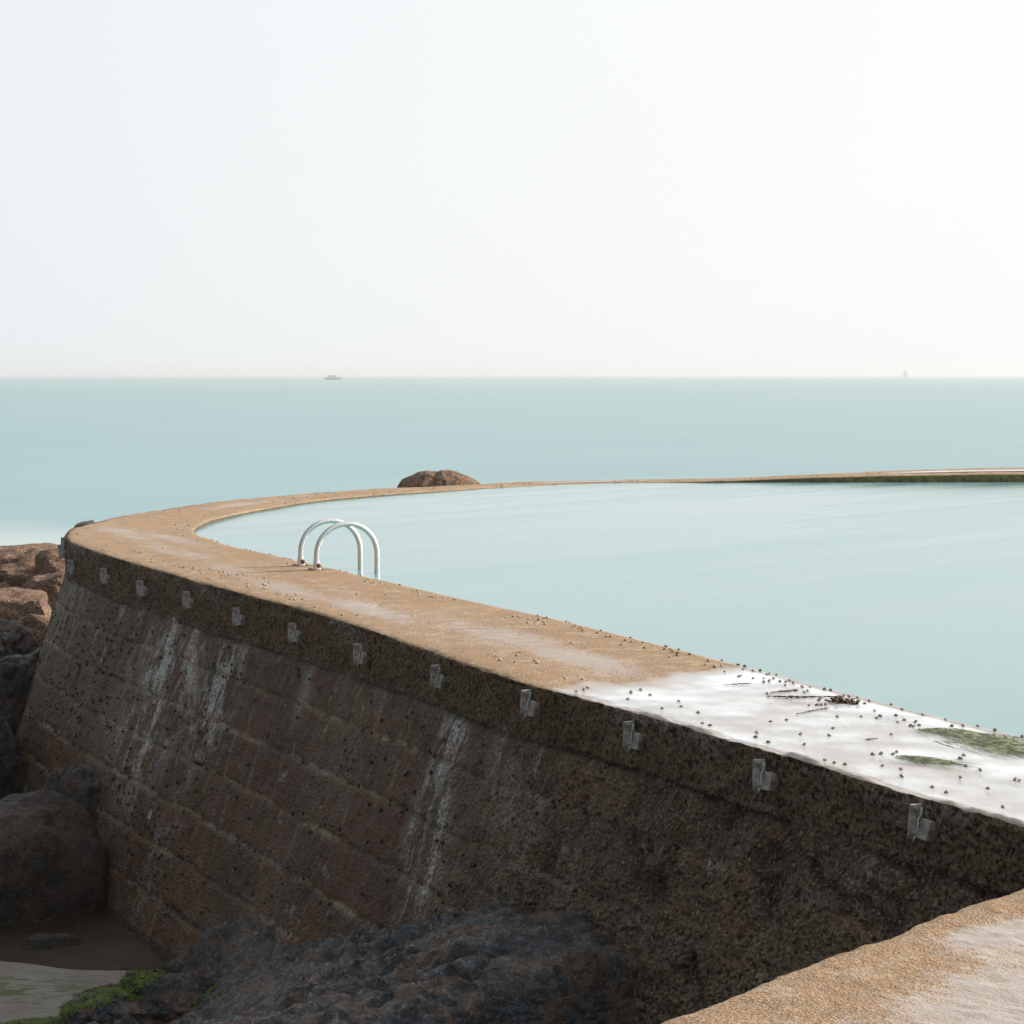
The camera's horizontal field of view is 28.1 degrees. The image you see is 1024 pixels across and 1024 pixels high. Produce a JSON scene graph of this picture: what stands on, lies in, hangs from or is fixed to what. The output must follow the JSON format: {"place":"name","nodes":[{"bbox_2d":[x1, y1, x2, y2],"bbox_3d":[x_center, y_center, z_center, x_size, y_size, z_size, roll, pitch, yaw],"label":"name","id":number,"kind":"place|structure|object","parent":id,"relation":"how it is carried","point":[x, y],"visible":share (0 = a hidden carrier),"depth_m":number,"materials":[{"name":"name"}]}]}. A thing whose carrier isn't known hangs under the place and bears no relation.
{"place":"outdoors","nodes":[
{"label":"outdoors","id":0,"kind":"place"},
{"bbox_2d":[0,912,172,1023],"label":"sand","id":1,"kind":"structure","parent":0,"point":[44,983],"depth_m":16.28,"materials":[{"name":"beige sand"}]},
{"bbox_2d":[0,700,24,799],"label":"rock","id":2,"kind":"object","parent":1,"relation":"on","point":[12,762],"visible":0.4,"depth_m":21.10,"materials":[{"name":"grey stone"}]},
{"bbox_2d":[0,618,39,658],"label":"rock","id":3,"kind":"object","parent":1,"relation":"on","point":[17,638],"visible":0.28,"depth_m":25.23,"materials":[{"name":"grey stone"}]},
{"bbox_2d":[0,647,40,736],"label":"rock","id":4,"kind":"object","parent":1,"relation":"on","point":[16,673],"visible":0.23,"depth_m":22.78,"materials":[{"name":"grey stone"}]},
{"bbox_2d":[0,587,50,621],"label":"boulder","id":5,"kind":"object","parent":1,"relation":"on","point":[13,600],"visible":0.3,"depth_m":33.50,"materials":[{"name":"brown stone"}]},
{"bbox_2d":[0,543,57,587],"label":"boulder","id":6,"kind":"object","parent":1,"relation":"on","point":[17,565],"visible":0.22,"depth_m":37.44,"materials":[{"name":"brown stone"}]},
{"bbox_2d":[35,548,65,575],"bbox_3d":[-8.220,1.013,36.950,0.747,0.754,1.000,0,4,0],"label":"boulder","id":7,"kind":"object","parent":6,"relation":"on","point":[48,561],"visible":0.38,"depth_m":36.54,"materials":[{"name":"brown stone"}]},
{"bbox_2d":[17,614,49,647],"bbox_3d":[-7.267,1.970,31.602,0.799,0.816,0.700,0,4,0],"label":"boulder","id":8,"kind":"object","parent":1,"relation":"on","point":[36,625],"visible":0.25,"depth_m":31.39,"materials":[{"name":"brown stone"}]},
{"bbox_2d":[17,600,51,620],"bbox_3d":[-7.624,1.837,32.796,0.698,0.857,0.700,0,4,0],"label":"boulder","id":9,"kind":"object","parent":1,"relation":"on","point":[38,607],"visible":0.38,"depth_m":32.56,"materials":[{"name":"brown stone"}]},
{"bbox_2d":[21,570,64,609],"bbox_3d":[-8.034,1.767,35.798,1.234,1.535,1.500,0,4,-6],"label":"boulder","id":10,"kind":"object","parent":1,"relation":"on","point":[49,584],"visible":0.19,"depth_m":35.10,"materials":[{"name":"brown stone"}]},
{"bbox_2d":[21,933,81,950],"bbox_3d":[-3.807,3.626,16.830,0.550,0.314,0.350,0,4,0],"label":"stone","id":11,"kind":"object","parent":1,"relation":"on","point":[39,941],"visible":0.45,"depth_m":16.77,"materials":[{"name":"grey stone"}]},
{"bbox_2d":[0,789,108,933],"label":"boulder","id":12,"kind":"object","parent":1,"relation":"on","point":[54,861],"visible":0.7,"depth_m":17.48,"materials":[{"name":"grey stone"}]},
{"bbox_2d":[0,991,115,1023],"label":"green weed","id":13,"kind":"object","parent":1,"relation":"on","point":[73,1003],"visible":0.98,"depth_m":14.34,"materials":[{"name":"green plant"}]},
{"bbox_2d":[43,765,100,819],"bbox_3d":[-4.088,3.374,19.269,0.993,1.951,1.600,0,4,0],"label":"rock","id":14,"kind":"object","parent":1,"relation":"on","point":[81,786],"visible":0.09,"depth_m":19.09,"materials":[{"name":"grey stone"}]},
{"bbox_2d":[74,520,95,527],"bbox_3d":[-5.907,0.325,28.285,0.393,0.397,0.800,0,4,0],"label":"boulder","id":15,"kind":"object","parent":1,"relation":"on","point":[84,523],"visible":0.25,"depth_m":28.12,"materials":[{"name":"grey stone"}]},
{"bbox_2d":[97,983,117,987],"bbox_3d":[-2.827,3.544,15.127,0.572,0.084,0.466,0,4,0],"label":"brown weed","id":16,"kind":"object","parent":1,"relation":"on","point":[110,985],"visible":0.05,"depth_m":15.23,"materials":[{"name":"brown plant"}]},
{"bbox_2d":[60,989,163,1023],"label":"rock","id":17,"kind":"object","parent":1,"relation":"on","point":[112,1012],"visible":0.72,"depth_m":14.20,"materials":[{"name":"grey stone"}]},
{"bbox_2d":[83,968,167,1001],"bbox_3d":[-2.779,3.419,14.716,0.644,0.313,0.782,0,4,0],"label":"green weed","id":18,"kind":"object","parent":1,"relation":"on","point":[121,991],"visible":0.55,"depth_m":14.52,"materials":[{"name":"green plant"}]},
{"bbox_2d":[119,972,213,1022],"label":"rock","id":19,"kind":"object","parent":1,"relation":"on","point":[168,998],"visible":0.59,"depth_m":14.39,"materials":[{"name":"grey stone"}]},
{"bbox_2d":[661,888,1023,1023],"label":"landing wall","id":20,"kind":"structure","parent":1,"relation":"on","point":[964,965],"depth_m":6.07,"materials":[{"name":"concrete"}]},
{"bbox_2d":[87,898,637,1023],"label":"bedrock","id":21,"kind":"structure","parent":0,"point":[496,961],"depth_m":10.75,"materials":[{"name":"grey stone"}]},
{"bbox_2d":[194,980,220,1005],"bbox_3d":[-2.135,3.380,14.331,0.211,0.230,0.190,0,4,0],"label":"green weed","id":22,"kind":"object","parent":21,"relation":"on","point":[205,994],"visible":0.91,"depth_m":14.32,"materials":[{"name":"green plant"}]},
{"bbox_2d":[0,376,1023,545],"bbox_3d":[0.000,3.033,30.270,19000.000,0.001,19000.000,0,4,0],"label":"sea","id":23,"kind":"structure","parent":0,"point":[74,450],"depth_m":179.60,"materials":[{"name":"liquid"}]},
{"bbox_2d":[324,375,341,379],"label":"motor boat","id":24,"kind":"object","parent":23,"relation":"on","point":[332,377],"visible":0.98,"depth_m":2193.39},
{"bbox_2d":[397,470,479,487],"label":"sea rock","id":25,"kind":"object","parent":23,"relation":"in","point":[426,478],"visible":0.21,"depth_m":41.53,"materials":[{"name":"brown stone"}]},
{"bbox_2d":[16,468,1023,1023],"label":"pool wall","id":26,"kind":"structure","parent":23,"relation":"in","point":[682,786],"depth_m":13.35,"materials":[{"name":"concrete"}]},
{"bbox_2d":[58,544,64,557],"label":"wall bracket","id":27,"kind":"object","parent":26,"relation":"attached to","point":[61,552],"depth_m":22.84,"materials":[{"name":"metal"}]},
{"bbox_2d":[67,560,75,574],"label":"wall bracket","id":28,"kind":"object","parent":26,"relation":"attached to","point":[70,567],"depth_m":21.94,"materials":[{"name":"metal"}]},
{"bbox_2d":[100,568,110,583],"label":"wall bracket","id":29,"kind":"object","parent":26,"relation":"attached to","point":[104,577],"depth_m":20.51,"materials":[{"name":"metal"}]},
{"bbox_2d":[136,580,148,596],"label":"wall bracket","id":30,"kind":"object","parent":26,"relation":"attached to","point":[142,590],"depth_m":19.34,"materials":[{"name":"metal"}]},
{"bbox_2d":[182,591,194,609],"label":"wall bracket","id":31,"kind":"object","parent":26,"relation":"attached to","point":[188,601],"depth_m":18.06,"materials":[{"name":"metal"}]},
{"bbox_2d":[15,584,418,927],"bbox_3d":[-3.293,2.099,18.345,0.858,2.158,11.471,-2,4,-26],"label":"winkle scatter","id":32,"kind":"object","parent":26,"relation":"on","point":[77,717],"visible":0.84,"depth_m":19.57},
{"bbox_2d":[232,607,245,626],"bbox_3d":[-2.255,0.872,16.947,0.103,0.162,0.086,-3,3,-28],"label":"wall bracket","id":33,"kind":"object","parent":26,"relation":"attached to","point":[238,619],"depth_m":16.96,"materials":[{"name":"metal"}]},
{"bbox_2d":[288,623,300,643],"bbox_3d":[-1.674,0.941,15.872,0.103,0.162,0.086,0,0,-28],"label":"wall bracket","id":34,"kind":"object","parent":26,"relation":"attached to","point":[294,634],"depth_m":15.88,"materials":[{"name":"metal"}]},
{"bbox_2d":[291,518,379,573],"bbox_3d":[-1.656,0.740,19.324,0.718,1.339,0.543,-2,4,-25],"label":"pool ladder","id":35,"kind":"object","parent":26,"relation":"attached to","point":[348,525],"visible":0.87,"depth_m":19.23,"materials":[{"name":"metal"}]},
{"bbox_2d":[353,643,367,664],"bbox_3d":[-1.072,1.018,14.606,0.102,0.162,0.086,-2,2,-24],"label":"wall bracket","id":36,"kind":"object","parent":26,"relation":"attached to","point":[360,656],"depth_m":14.62,"materials":[{"name":"metal"}]},
{"bbox_2d":[430,664,445,689],"bbox_3d":[-0.464,1.068,13.168,0.103,0.162,0.086,-3,9,-22],"label":"wall bracket","id":37,"kind":"object","parent":26,"relation":"attached to","point":[437,678],"depth_m":13.18,"materials":[{"name":"metal"}]},
{"bbox_2d":[520,689,540,717],"bbox_3d":[0.112,1.117,11.881,0.102,0.162,0.086,-2,8,-29],"label":"wall bracket","id":38,"kind":"object","parent":26,"relation":"attached to","point":[529,706],"depth_m":11.89,"materials":[{"name":"metal"}]},
{"bbox_2d":[559,481,615,482],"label":"puddle","id":39,"kind":"object","parent":26,"relation":"on","point":[593,481],"visible":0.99,"depth_m":35.36,"materials":[{"name":"liquid"}]},
{"bbox_2d":[623,720,643,750],"bbox_3d":[0.658,1.200,10.936,0.103,0.162,0.086,-4,6,-28],"label":"wall bracket","id":40,"kind":"object","parent":26,"relation":"attached to","point":[632,739],"depth_m":10.95,"materials":[{"name":"metal"}]},
{"bbox_2d":[723,878,728,884],"bbox_3d":[1.037,1.800,9.980,0.016,0.038,0.033,18,35,-42],"label":"limpet","id":41,"kind":"object","parent":26,"relation":"attached to","point":[725,881],"visible":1,"depth_m":9.98},
{"bbox_2d":[753,759,778,792],"bbox_3d":[1.219,1.268,9.821,0.103,0.162,0.086,1,-2,-27],"label":"wall bracket","id":42,"kind":"object","parent":26,"relation":"attached to","point":[763,780],"depth_m":9.83,"materials":[{"name":"metal"}]},
{"bbox_2d":[589,670,1023,820],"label":"puddle","id":43,"kind":"object","parent":26,"relation":"on","point":[743,700],"visible":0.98,"depth_m":10.82,"materials":[{"name":"liquid"}]},
{"bbox_2d":[770,689,798,692],"bbox_3d":[1.567,1.027,11.753,0.223,0.015,0.014,-3,5,-34],"label":"wrack strand","id":44,"kind":"object","parent":43,"relation":"on","point":[783,691],"visible":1,"depth_m":11.74},
{"bbox_2d":[767,695,844,697],"bbox_3d":[1.658,1.041,11.551,0.439,0.014,0.034,0,4,1],"label":"wrack strand","id":45,"kind":"object","parent":43,"relation":"on","point":[801,696],"visible":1,"depth_m":11.54},
{"bbox_2d":[823,695,859,704],"bbox_3d":[1.847,1.045,11.371,0.174,0.027,0.202,-2,5,-32],"label":"wrack clump","id":46,"kind":"object","parent":43,"relation":"on","point":[838,699],"visible":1,"depth_m":11.36,"materials":[{"name":"brown plant"}]},
{"bbox_2d":[895,755,980,767],"bbox_3d":[1.972,1.173,9.581,0.455,0.010,0.228,4,5,43],"label":"algae tuft","id":47,"kind":"object","parent":43,"relation":"on","point":[933,760],"visible":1,"depth_m":9.63,"materials":[{"name":"plant"}]},
{"bbox_2d":[915,727,1023,759],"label":"algae tuft","id":48,"kind":"object","parent":43,"relation":"on","point":[997,741],"visible":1,"depth_m":10.16,"materials":[{"name":"green plant"}]},
{"bbox_2d":[796,707,829,713],"bbox_3d":[1.623,1.074,11.066,0.295,0.012,0.018,-4,5,-45],"label":"wrack strand","id":49,"kind":"object","parent":26,"relation":"on","point":[813,710],"visible":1,"depth_m":11.07},
{"bbox_2d":[907,803,936,842],"bbox_3d":[1.753,1.329,8.722,0.102,0.162,0.086,1,5,-28],"label":"wall bracket","id":50,"kind":"object","parent":26,"relation":"attached to","point":[920,827],"depth_m":8.73,"materials":[{"name":"metal"}]},
{"bbox_2d":[907,469,1023,472],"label":"puddle","id":51,"kind":"object","parent":26,"relation":"on","point":[963,471],"visible":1,"depth_m":36.13,"materials":[{"name":"liquid"}]},
{"bbox_2d":[902,368,908,377],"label":"sailing boat","id":52,"kind":"object","parent":23,"relation":"on","point":[905,373],"visible":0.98,"depth_m":3391.93,"materials":[{"name":"white"}]},
{"bbox_2d":[0,0,1023,375],"label":"sky","id":53,"kind":"structure","parent":0,"point":[188,187],"materials":[{"name":"white"}]},
{"bbox_2d":[195,482,1023,736],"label":"pool water","id":54,"kind":"structure","parent":0,"point":[908,595],"depth_m":20.04,"materials":[{"name":"teal liquid"}]}
]}

